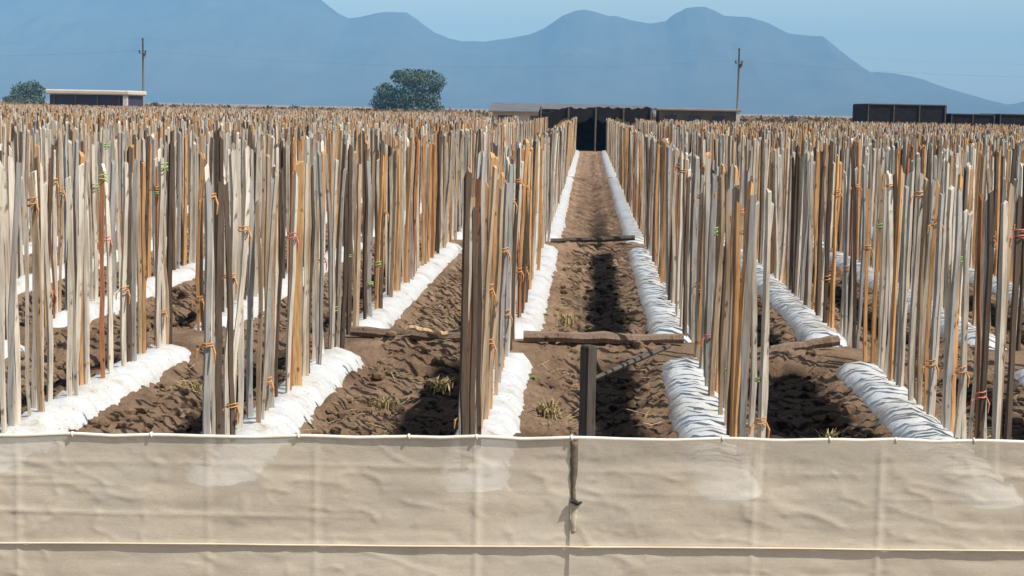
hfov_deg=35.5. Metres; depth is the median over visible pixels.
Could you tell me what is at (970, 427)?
stake
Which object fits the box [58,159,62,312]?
stake
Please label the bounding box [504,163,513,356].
stake
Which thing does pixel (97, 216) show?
stake
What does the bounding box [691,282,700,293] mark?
twine
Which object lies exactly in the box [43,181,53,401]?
stake
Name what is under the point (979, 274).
stake
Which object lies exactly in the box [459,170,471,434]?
stake
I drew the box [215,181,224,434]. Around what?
stake
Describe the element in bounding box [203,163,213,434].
stake
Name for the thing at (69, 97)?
white roof shed
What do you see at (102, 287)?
stake
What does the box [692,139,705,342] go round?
stake
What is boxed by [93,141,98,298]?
stake
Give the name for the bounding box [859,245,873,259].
twine
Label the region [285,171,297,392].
stake
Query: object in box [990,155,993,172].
stake
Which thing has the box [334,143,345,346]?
stake
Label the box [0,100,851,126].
dry scrub
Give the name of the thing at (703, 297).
stake
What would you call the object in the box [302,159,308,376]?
stake
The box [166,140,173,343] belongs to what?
stake
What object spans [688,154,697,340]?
stake
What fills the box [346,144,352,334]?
stake
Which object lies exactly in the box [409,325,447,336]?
split pole
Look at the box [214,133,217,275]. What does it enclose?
stake
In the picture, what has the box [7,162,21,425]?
stake
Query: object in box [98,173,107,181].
twine
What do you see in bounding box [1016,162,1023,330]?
stake
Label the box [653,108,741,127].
tan shed
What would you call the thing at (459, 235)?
mulch bed
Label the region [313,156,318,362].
stake
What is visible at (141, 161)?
stake
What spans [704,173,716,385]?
stake
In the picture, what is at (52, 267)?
stake
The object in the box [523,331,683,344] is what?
timber rail
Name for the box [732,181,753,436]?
stake
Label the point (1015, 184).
stake
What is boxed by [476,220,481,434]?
stake
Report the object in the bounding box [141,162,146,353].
stake
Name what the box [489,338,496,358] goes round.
twine
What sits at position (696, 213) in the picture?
stake
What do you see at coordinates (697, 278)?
stake
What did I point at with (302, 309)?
stake
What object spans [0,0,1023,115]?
mountains
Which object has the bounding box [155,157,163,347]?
stake
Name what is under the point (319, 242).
stake
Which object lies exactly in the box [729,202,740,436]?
stake
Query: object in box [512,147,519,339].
stake
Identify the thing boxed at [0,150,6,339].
stake
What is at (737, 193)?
stake
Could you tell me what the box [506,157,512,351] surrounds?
stake
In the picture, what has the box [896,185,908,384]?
stake
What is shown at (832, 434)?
dry tuft
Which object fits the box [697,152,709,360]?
stake
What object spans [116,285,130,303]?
twine
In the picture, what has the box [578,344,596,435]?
timber post
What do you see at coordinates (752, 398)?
stake
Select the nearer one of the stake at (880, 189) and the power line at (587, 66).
the stake at (880, 189)
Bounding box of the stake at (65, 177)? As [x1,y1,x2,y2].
[63,133,67,309]
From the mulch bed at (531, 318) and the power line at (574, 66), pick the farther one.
the power line at (574, 66)
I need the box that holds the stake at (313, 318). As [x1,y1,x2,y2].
[311,214,314,361]
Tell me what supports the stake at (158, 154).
on the ground
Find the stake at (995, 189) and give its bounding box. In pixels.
[991,157,997,294]
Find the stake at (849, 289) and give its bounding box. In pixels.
[847,166,857,336]
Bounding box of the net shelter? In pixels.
[539,106,652,151]
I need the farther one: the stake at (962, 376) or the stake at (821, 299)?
the stake at (821, 299)
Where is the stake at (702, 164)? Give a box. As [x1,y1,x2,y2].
[694,162,704,340]
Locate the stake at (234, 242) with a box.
[223,149,237,434]
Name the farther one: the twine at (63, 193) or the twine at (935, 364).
the twine at (63, 193)
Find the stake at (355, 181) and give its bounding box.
[353,151,356,262]
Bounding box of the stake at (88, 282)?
[86,196,90,381]
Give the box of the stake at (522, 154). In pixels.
[520,148,525,309]
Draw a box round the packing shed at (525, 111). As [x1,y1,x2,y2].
[488,103,653,124]
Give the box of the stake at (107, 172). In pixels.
[106,147,108,296]
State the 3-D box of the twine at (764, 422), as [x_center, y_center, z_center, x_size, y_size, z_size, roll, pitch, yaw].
[1.661,0.936,10.742,0.139,0.157,0.084,1,6,3]
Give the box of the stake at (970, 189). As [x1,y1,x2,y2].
[967,168,973,211]
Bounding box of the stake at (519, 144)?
[517,143,520,241]
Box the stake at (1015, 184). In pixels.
[1011,178,1017,255]
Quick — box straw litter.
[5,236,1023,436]
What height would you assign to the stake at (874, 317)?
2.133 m
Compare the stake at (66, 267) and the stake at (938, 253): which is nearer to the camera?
the stake at (938, 253)
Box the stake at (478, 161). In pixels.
[474,151,480,400]
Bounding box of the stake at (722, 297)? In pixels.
[718,172,727,398]
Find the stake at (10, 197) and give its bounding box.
[7,155,20,422]
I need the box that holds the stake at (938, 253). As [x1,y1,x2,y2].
[926,193,944,414]
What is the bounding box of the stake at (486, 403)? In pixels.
[483,177,491,419]
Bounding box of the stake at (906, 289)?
[899,166,914,386]
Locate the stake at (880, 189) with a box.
[877,158,882,365]
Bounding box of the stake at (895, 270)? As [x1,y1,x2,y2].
[888,165,903,380]
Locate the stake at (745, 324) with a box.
[739,195,755,436]
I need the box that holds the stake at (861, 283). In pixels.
[855,164,865,348]
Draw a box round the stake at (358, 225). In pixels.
[355,163,361,325]
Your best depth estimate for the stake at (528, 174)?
19.19 m
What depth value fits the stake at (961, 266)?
19.17 m
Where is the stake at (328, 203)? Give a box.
[325,152,331,347]
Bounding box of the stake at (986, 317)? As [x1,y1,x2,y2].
[976,190,993,438]
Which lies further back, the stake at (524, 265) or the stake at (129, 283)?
the stake at (524, 265)
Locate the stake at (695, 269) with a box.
[693,157,699,342]
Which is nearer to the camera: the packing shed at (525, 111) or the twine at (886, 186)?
the twine at (886, 186)
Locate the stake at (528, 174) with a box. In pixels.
[527,145,529,207]
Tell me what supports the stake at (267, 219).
on the ground
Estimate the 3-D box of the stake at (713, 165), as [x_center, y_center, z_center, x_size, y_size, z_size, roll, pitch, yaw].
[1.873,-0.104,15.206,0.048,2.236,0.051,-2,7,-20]
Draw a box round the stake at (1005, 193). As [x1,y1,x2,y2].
[1004,178,1006,200]
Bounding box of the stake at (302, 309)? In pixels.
[295,168,302,357]
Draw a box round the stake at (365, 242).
[362,149,367,318]
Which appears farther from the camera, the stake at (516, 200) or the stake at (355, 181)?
the stake at (355, 181)
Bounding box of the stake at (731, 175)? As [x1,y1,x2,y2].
[723,162,733,408]
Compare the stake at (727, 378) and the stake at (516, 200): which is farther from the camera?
the stake at (516, 200)
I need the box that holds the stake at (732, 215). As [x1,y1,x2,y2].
[730,183,736,301]
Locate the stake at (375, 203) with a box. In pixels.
[374,134,377,290]
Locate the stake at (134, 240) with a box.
[131,159,137,360]
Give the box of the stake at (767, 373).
[763,203,773,437]
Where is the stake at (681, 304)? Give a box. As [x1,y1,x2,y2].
[679,169,690,326]
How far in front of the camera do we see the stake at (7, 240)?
11.75 m
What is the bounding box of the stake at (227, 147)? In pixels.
[224,133,229,306]
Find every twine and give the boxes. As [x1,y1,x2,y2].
[21,196,38,218]
[56,188,65,201]
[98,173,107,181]
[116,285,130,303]
[147,186,158,197]
[154,310,167,323]
[192,296,203,310]
[196,342,215,363]
[198,193,218,214]
[222,273,237,293]
[223,402,239,423]
[238,226,251,246]
[261,376,273,396]
[285,231,298,250]
[483,283,495,304]
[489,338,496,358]
[502,247,510,264]
[504,308,512,326]
[513,179,523,191]
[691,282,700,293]
[701,334,710,345]
[749,416,769,437]
[831,189,842,201]
[849,183,861,196]
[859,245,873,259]
[882,184,892,194]
[910,191,922,204]
[922,358,938,378]
[927,218,944,237]
[951,366,969,386]
[970,390,989,412]
[1009,229,1023,247]
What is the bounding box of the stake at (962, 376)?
[953,211,973,438]
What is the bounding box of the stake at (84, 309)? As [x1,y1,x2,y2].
[82,160,88,383]
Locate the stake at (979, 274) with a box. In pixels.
[974,194,982,438]
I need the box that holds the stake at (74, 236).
[67,159,78,368]
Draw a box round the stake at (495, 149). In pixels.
[493,143,497,156]
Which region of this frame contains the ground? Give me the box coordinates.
[0,100,1023,441]
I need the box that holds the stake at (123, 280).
[120,161,128,366]
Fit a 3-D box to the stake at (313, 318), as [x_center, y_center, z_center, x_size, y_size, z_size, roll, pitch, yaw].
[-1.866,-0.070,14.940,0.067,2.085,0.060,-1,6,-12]
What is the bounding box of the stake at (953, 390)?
[950,174,962,432]
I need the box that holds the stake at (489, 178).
[488,159,494,365]
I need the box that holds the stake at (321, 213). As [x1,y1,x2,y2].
[317,151,323,364]
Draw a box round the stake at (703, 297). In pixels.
[699,184,710,368]
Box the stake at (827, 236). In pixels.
[822,139,833,322]
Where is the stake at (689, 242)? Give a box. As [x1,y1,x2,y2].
[687,154,695,323]
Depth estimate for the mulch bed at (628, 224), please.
37.91 m
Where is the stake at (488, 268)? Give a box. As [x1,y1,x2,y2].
[481,165,497,428]
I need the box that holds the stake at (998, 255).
[995,179,1002,332]
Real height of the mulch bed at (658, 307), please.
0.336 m
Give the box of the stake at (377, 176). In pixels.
[376,159,379,214]
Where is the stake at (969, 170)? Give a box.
[966,165,971,208]
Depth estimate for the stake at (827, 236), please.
18.48 m
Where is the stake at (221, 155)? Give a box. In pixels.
[219,137,223,311]
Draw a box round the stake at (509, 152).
[505,145,510,181]
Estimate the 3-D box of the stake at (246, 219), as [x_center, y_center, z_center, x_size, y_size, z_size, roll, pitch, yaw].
[-1.978,0.166,11.616,0.086,2.393,0.050,2,5,-17]
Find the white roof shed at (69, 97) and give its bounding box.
[45,89,146,107]
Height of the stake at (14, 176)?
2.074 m
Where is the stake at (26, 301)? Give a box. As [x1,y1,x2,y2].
[21,177,30,416]
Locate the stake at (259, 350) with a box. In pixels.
[255,200,262,422]
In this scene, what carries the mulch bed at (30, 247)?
on the ground
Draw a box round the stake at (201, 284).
[198,153,203,330]
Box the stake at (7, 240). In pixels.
[4,169,17,424]
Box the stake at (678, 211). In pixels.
[678,158,680,300]
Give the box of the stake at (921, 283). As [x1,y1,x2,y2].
[916,178,927,404]
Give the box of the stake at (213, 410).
[211,184,215,434]
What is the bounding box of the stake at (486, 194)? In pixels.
[481,181,488,433]
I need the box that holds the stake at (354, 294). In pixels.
[352,149,355,325]
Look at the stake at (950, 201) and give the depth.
12.57 m
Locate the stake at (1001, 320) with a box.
[992,200,1007,438]
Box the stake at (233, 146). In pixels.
[230,143,234,218]
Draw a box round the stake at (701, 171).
[697,166,703,344]
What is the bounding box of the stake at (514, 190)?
[513,161,514,226]
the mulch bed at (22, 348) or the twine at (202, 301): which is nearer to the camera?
the mulch bed at (22, 348)
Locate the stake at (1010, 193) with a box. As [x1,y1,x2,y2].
[1000,181,1014,429]
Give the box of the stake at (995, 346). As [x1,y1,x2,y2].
[991,248,999,438]
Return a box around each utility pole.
[138,38,145,106]
[735,48,742,108]
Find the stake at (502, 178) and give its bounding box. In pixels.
[501,172,504,370]
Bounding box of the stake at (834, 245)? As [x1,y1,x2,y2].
[830,154,839,328]
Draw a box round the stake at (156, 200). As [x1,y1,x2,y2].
[154,166,158,344]
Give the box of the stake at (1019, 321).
[1015,165,1023,350]
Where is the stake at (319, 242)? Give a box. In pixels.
[315,166,319,342]
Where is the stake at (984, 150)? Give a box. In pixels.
[975,144,985,326]
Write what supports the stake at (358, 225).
on the ground
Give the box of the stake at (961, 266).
[959,143,973,317]
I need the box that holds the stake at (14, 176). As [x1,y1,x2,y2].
[13,161,14,192]
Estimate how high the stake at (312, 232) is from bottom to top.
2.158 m
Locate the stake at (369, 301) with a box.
[367,159,371,316]
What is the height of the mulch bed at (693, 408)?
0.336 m
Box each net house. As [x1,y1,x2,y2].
[852,103,946,125]
[946,113,994,126]
[995,114,1023,126]
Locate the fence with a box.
[0,431,1023,575]
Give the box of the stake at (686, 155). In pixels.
[681,152,687,290]
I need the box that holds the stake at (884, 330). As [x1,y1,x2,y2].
[880,171,888,369]
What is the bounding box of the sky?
[322,0,1023,103]
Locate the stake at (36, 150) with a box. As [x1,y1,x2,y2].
[35,144,46,326]
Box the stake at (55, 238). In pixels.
[53,150,57,313]
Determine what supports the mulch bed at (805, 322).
on the ground
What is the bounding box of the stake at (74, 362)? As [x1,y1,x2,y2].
[68,140,77,395]
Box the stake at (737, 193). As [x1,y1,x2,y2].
[726,185,739,434]
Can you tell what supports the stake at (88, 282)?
on the ground
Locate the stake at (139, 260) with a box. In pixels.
[134,137,141,353]
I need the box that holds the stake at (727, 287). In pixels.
[718,187,729,414]
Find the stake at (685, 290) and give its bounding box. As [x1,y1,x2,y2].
[682,176,690,336]
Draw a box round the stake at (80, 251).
[73,163,83,391]
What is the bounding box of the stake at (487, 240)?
[487,184,490,338]
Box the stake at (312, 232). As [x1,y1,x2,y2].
[309,165,314,372]
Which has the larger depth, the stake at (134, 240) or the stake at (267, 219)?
the stake at (134, 240)
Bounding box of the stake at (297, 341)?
[292,161,304,385]
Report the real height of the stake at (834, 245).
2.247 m
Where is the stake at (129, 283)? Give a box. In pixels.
[126,146,132,361]
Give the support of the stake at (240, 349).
on the ground
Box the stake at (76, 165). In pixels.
[74,139,78,260]
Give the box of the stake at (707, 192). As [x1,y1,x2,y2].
[705,156,712,326]
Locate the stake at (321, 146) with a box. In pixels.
[320,140,325,353]
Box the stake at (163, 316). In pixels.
[154,156,165,343]
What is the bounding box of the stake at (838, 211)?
[827,161,842,326]
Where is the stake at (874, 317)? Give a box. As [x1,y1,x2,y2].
[870,173,885,363]
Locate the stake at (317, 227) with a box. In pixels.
[315,173,323,358]
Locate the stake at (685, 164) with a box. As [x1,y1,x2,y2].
[682,159,687,272]
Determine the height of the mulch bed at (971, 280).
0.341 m
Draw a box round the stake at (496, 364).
[494,178,499,395]
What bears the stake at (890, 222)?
on the ground
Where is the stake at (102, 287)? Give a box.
[99,171,104,377]
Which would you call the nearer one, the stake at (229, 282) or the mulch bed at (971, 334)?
the stake at (229, 282)
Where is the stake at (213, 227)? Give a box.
[213,140,214,313]
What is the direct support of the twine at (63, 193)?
attached to the stake at (61, 237)
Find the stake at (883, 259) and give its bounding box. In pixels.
[878,179,886,366]
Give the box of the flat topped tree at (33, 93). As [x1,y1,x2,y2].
[2,79,45,103]
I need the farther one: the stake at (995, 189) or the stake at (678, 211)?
the stake at (678, 211)
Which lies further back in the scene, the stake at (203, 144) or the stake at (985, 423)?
the stake at (203, 144)
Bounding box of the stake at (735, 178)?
[727,166,737,361]
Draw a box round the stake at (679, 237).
[676,150,682,315]
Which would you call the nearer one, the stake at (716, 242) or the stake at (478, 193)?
the stake at (478, 193)
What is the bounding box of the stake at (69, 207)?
[65,176,72,396]
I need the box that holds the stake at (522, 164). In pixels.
[515,161,523,313]
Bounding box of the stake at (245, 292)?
[244,159,249,299]
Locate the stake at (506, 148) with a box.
[504,144,507,334]
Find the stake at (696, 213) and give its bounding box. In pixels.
[694,183,697,268]
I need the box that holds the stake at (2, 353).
[0,161,6,432]
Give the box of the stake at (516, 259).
[514,182,519,338]
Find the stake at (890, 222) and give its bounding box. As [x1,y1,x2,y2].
[887,173,892,326]
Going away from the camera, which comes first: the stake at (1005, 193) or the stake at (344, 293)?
the stake at (344, 293)
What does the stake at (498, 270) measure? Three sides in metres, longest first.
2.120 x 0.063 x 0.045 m
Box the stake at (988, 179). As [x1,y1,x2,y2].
[986,167,991,332]
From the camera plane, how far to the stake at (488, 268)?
11.80 m
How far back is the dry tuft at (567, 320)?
18.93 m
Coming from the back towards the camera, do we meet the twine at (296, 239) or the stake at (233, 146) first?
the stake at (233, 146)
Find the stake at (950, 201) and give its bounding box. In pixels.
[941,185,954,425]
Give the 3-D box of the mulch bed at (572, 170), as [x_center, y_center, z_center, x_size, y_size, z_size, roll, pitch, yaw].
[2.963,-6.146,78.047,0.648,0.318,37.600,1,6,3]
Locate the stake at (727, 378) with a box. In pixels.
[724,186,739,425]
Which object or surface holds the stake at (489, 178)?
on the ground
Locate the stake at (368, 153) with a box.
[366,147,370,268]
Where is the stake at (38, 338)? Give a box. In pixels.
[27,174,44,411]
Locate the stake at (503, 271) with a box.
[498,182,509,382]
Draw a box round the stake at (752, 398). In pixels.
[747,200,759,437]
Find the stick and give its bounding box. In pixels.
[596,344,670,379]
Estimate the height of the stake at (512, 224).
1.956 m
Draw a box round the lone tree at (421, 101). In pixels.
[368,68,447,112]
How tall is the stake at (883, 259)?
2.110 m
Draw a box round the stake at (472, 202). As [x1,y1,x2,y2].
[469,197,474,312]
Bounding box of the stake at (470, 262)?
[458,208,471,434]
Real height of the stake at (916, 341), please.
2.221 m
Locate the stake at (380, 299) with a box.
[378,138,383,308]
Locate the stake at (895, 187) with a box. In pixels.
[893,172,897,378]
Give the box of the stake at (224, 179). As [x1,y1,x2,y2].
[223,168,226,289]
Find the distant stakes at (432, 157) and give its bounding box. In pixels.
[0,103,1023,311]
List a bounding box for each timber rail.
[350,326,459,341]
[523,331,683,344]
[550,235,634,242]
[770,335,839,350]
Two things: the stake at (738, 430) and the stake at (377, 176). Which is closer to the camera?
the stake at (738, 430)
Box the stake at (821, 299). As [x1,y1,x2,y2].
[820,173,827,318]
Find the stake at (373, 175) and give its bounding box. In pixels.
[367,152,374,315]
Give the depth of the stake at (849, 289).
17.61 m
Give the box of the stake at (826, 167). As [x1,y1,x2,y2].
[825,143,827,197]
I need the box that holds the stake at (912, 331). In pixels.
[907,172,923,400]
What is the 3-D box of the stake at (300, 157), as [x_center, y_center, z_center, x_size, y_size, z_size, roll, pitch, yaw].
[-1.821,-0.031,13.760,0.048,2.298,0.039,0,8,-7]
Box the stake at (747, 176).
[745,167,749,208]
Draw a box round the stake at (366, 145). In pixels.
[365,141,368,236]
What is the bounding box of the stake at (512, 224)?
[509,184,513,311]
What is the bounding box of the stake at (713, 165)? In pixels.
[710,160,714,183]
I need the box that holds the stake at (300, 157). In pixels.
[299,152,302,260]
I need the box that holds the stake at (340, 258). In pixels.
[336,168,346,346]
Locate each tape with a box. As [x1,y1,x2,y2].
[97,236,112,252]
[730,208,744,222]
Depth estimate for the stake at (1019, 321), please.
16.94 m
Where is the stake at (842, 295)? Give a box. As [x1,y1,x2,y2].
[840,171,846,335]
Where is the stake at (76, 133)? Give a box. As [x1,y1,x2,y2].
[75,127,78,229]
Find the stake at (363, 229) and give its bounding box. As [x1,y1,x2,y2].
[362,169,366,313]
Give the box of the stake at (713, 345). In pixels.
[708,171,724,395]
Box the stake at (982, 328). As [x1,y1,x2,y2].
[980,278,983,377]
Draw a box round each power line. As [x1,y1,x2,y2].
[8,50,1004,76]
[11,38,1021,64]
[19,50,1006,76]
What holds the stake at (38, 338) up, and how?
on the ground
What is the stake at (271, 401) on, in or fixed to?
on the ground
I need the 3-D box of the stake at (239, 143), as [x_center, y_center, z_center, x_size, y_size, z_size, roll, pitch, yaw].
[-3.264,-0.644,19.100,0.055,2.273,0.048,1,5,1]
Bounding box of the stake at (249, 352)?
[246,177,254,417]
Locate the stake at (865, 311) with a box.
[863,187,869,361]
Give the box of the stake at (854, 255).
[850,148,856,347]
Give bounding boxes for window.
[665,115,676,122]
[688,115,699,121]
[712,116,723,123]
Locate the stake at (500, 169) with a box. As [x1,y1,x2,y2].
[499,165,504,359]
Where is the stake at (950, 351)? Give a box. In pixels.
[943,187,961,430]
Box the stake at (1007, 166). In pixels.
[1006,149,1009,188]
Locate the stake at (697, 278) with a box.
[694,175,703,357]
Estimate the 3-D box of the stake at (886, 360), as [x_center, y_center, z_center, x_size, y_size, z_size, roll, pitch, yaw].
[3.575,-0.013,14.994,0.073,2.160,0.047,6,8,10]
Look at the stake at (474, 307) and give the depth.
10.71 m
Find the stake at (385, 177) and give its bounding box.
[383,151,387,272]
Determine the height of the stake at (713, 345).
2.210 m
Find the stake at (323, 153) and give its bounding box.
[321,151,325,223]
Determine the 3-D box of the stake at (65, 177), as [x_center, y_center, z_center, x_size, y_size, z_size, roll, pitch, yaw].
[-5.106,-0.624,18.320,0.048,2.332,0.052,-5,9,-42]
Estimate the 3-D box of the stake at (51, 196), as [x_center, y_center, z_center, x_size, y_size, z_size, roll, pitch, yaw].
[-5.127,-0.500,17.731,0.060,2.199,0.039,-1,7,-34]
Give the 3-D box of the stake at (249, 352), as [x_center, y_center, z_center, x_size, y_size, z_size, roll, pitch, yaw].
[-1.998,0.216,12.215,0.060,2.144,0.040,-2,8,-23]
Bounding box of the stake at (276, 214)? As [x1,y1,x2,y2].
[273,167,278,379]
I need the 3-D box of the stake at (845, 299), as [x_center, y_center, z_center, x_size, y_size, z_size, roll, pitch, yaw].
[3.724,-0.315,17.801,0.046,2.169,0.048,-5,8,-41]
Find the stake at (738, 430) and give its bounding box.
[737,200,753,436]
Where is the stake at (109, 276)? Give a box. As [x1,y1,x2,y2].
[101,163,113,373]
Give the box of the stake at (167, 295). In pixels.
[162,159,169,344]
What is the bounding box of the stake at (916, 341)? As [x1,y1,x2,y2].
[914,171,923,398]
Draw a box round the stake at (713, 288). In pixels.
[712,182,717,300]
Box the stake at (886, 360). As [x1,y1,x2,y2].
[883,173,904,374]
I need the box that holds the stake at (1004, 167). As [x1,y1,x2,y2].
[1002,158,1005,202]
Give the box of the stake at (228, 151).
[226,149,229,307]
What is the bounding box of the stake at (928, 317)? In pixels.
[923,180,939,411]
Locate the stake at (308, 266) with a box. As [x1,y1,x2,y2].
[306,162,310,375]
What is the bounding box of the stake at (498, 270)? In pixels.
[488,185,503,415]
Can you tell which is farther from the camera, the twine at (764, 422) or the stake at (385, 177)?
the stake at (385, 177)
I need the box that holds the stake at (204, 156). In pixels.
[199,153,205,321]
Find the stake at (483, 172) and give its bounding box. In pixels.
[475,154,486,434]
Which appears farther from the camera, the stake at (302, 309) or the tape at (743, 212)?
the stake at (302, 309)
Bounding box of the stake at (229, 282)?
[224,182,235,434]
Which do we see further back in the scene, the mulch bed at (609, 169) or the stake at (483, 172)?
the mulch bed at (609, 169)
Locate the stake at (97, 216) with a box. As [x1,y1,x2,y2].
[96,189,98,240]
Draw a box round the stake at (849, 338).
[847,167,857,345]
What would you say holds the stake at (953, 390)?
on the ground
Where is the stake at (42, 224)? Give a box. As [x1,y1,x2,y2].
[39,163,43,383]
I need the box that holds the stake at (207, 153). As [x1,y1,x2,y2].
[204,141,208,277]
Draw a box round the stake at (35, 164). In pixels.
[34,156,44,326]
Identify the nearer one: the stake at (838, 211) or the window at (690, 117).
the stake at (838, 211)
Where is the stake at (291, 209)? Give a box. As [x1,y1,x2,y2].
[287,172,293,389]
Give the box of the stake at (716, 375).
[715,164,724,392]
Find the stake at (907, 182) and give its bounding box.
[893,173,909,381]
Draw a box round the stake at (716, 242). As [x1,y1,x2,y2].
[715,174,720,277]
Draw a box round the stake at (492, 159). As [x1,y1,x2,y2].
[490,152,494,256]
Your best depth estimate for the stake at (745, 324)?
11.03 m
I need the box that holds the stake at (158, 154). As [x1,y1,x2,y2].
[157,148,163,345]
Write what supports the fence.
on the ground
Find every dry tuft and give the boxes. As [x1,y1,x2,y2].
[175,378,202,395]
[366,392,404,410]
[430,374,453,394]
[533,398,573,418]
[554,311,574,325]
[803,429,845,437]
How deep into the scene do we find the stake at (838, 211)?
18.23 m
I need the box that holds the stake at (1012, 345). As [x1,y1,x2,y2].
[1004,195,1022,439]
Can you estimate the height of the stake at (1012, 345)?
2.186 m
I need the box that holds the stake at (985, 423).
[982,194,986,438]
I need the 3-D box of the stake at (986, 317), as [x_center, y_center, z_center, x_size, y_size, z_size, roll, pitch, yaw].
[3.356,0.388,11.368,0.056,2.172,0.038,0,7,-10]
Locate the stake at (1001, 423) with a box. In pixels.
[1000,404,1002,438]
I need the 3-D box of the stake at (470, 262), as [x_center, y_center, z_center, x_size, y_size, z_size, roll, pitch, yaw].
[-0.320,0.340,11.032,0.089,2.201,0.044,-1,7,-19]
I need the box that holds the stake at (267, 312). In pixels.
[261,172,278,419]
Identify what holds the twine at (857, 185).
attached to the stake at (849, 338)
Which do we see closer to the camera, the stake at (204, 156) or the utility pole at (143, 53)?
the stake at (204, 156)
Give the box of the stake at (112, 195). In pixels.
[106,160,115,369]
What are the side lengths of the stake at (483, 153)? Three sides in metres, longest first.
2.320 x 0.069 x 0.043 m
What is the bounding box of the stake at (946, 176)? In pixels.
[932,160,949,416]
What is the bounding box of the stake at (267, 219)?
[264,154,270,410]
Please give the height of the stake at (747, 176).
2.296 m
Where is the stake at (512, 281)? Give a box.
[510,155,513,350]
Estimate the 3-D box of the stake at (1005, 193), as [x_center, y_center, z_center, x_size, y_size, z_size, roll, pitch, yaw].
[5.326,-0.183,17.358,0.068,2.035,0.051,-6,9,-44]
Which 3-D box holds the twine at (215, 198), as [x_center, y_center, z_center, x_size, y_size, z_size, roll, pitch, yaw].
[-2.046,-0.573,10.831,0.139,0.146,0.084,1,6,3]
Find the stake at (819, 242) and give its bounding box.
[815,165,824,315]
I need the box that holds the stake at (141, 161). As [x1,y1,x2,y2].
[140,160,146,349]
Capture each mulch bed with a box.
[0,344,190,433]
[4,340,24,358]
[17,237,166,293]
[23,236,57,254]
[52,247,248,327]
[193,240,362,330]
[235,347,363,434]
[345,242,461,332]
[361,203,421,236]
[453,227,462,239]
[455,352,532,435]
[503,244,557,338]
[546,176,573,240]
[568,150,579,176]
[601,150,615,176]
[607,177,643,243]
[627,246,691,342]
[660,357,728,437]
[740,249,847,346]
[822,251,1006,349]
[835,361,958,439]
[969,267,1023,305]
[1014,368,1023,386]
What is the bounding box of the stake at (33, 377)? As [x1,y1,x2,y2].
[30,170,38,408]
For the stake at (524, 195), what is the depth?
18.29 m
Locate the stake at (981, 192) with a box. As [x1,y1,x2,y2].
[972,153,986,325]
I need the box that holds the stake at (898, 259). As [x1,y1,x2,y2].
[887,173,903,378]
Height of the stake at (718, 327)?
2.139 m
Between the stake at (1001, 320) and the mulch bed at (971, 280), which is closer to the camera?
the stake at (1001, 320)
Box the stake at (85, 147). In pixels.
[84,138,88,211]
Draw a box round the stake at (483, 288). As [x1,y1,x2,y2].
[481,243,485,352]
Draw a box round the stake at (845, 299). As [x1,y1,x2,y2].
[843,163,850,340]
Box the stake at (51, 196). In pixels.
[48,143,53,263]
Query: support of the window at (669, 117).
in the tan shed at (687, 115)
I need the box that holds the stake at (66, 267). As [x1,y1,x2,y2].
[66,156,68,302]
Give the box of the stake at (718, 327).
[715,275,721,374]
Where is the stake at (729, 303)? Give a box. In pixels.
[726,177,738,373]
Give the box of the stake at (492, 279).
[491,175,498,363]
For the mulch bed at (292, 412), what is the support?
on the ground
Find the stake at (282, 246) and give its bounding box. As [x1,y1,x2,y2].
[274,167,284,396]
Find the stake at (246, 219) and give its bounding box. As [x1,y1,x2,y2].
[233,146,249,411]
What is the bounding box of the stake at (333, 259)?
[330,159,338,348]
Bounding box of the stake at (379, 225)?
[375,152,384,308]
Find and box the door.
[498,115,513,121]
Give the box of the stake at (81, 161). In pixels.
[78,151,84,385]
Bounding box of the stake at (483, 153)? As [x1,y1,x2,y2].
[481,151,486,180]
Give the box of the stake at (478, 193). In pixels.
[468,174,480,413]
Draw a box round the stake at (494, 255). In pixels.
[490,156,497,408]
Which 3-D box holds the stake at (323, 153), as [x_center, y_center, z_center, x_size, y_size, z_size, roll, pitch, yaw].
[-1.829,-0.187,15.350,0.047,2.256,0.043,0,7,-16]
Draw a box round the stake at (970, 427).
[967,189,991,438]
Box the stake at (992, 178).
[981,171,993,329]
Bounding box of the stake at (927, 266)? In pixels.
[920,179,935,404]
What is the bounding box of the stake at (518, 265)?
[511,144,520,317]
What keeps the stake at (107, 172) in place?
on the ground
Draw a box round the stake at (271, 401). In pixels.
[269,178,274,407]
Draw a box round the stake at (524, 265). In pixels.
[521,186,526,312]
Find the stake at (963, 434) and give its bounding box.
[960,209,968,438]
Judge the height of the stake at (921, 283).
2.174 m
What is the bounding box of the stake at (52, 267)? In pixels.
[47,158,55,318]
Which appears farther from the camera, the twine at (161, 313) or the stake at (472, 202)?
the twine at (161, 313)
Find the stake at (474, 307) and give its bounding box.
[469,204,477,434]
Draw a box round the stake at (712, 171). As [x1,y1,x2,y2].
[703,168,714,376]
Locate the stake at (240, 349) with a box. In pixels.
[235,148,243,428]
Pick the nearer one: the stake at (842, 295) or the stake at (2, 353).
the stake at (2, 353)
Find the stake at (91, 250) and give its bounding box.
[84,152,92,299]
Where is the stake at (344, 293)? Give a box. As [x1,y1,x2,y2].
[340,170,347,348]
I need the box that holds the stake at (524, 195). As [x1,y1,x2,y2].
[520,139,528,281]
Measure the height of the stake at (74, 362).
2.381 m
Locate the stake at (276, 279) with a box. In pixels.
[271,164,277,358]
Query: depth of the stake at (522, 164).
18.53 m
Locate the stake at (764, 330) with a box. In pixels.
[757,188,771,437]
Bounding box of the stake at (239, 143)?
[238,139,240,174]
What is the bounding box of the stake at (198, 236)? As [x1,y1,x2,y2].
[195,152,203,330]
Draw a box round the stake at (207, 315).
[202,177,212,433]
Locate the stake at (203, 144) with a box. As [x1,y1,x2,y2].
[202,133,205,236]
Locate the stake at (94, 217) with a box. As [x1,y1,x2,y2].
[91,144,97,300]

